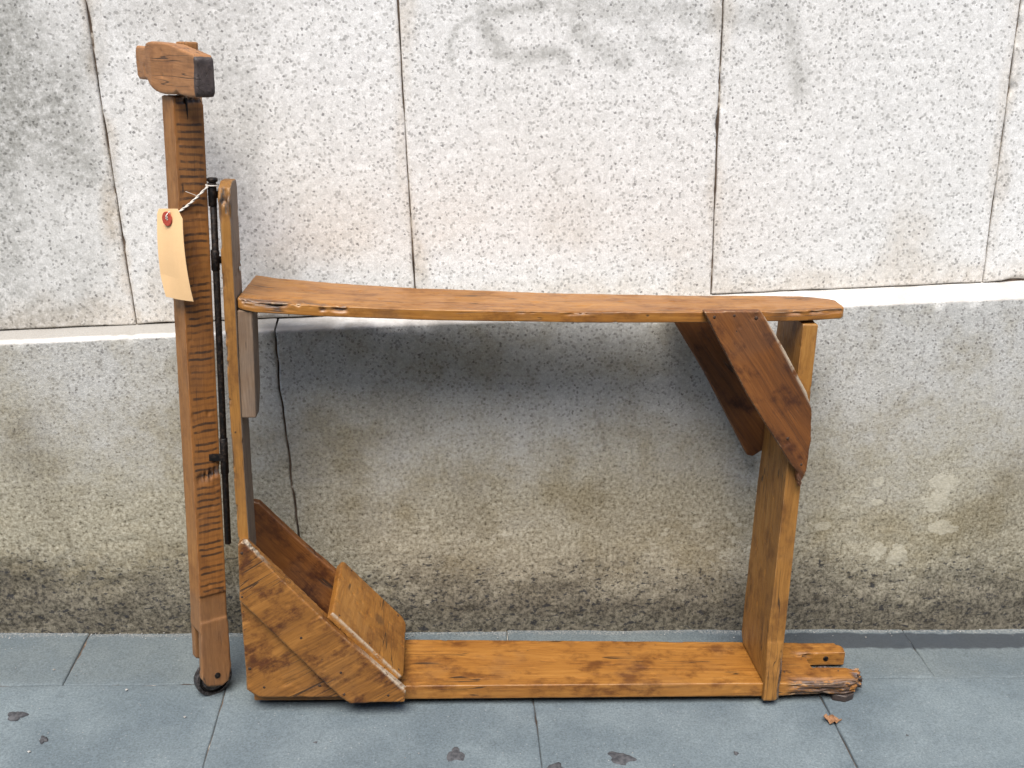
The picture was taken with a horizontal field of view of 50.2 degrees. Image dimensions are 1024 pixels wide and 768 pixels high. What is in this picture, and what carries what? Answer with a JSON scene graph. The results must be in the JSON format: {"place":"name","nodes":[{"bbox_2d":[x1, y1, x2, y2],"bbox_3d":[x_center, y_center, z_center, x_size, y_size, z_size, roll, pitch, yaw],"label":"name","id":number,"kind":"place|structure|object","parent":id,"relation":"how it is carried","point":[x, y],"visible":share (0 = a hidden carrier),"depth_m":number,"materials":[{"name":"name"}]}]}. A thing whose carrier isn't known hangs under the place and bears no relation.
{"place":"outdoors","nodes":[
{"label":"outdoors","id":0,"kind":"place"},
{"bbox_2d":[0,629,1023,767],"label":"pavement","id":1,"kind":"structure","parent":0,"point":[937,699],"depth_m":1.52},
{"bbox_2d":[136,41,861,702],"bbox_3d":[0.025,0.025,1.459,1.004,0.893,0.213,1,17,-4],"label":"wooden frame","id":2,"kind":"object","parent":1,"relation":"on","point":[316,625],"visible":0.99,"depth_m":1.47,"materials":[{"name":"orange wood"}]},
{"bbox_2d":[157,184,218,300],"bbox_3d":[-0.398,-0.173,1.337,0.076,0.139,0.051,1,17,-4],"label":"price tag","id":3,"kind":"object","parent":2,"relation":"hanging from","point":[172,264],"visible":1,"depth_m":1.33,"materials":[{"name":"beige paper"}]},
{"bbox_2d":[0,0,1023,634],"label":"stone wall","id":4,"kind":"structure","parent":1,"relation":"on","point":[860,162],"depth_m":1.55,"materials":[{"name":"stone"}]},
{"bbox_2d":[2,629,1022,765],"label":"grit","id":5,"kind":"object","parent":1,"relation":"on","point":[29,751],"visible":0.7,"depth_m":1.69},
{"bbox_2d":[824,714,841,723],"bbox_3d":[0.449,0.470,1.534,0.020,0.008,0.018,-10,23,-20],"label":"dry leaf","id":6,"kind":"object","parent":1,"relation":"on","point":[832,718],"visible":1,"depth_m":1.54,"materials":[{"name":"orange plant"}]}
]}

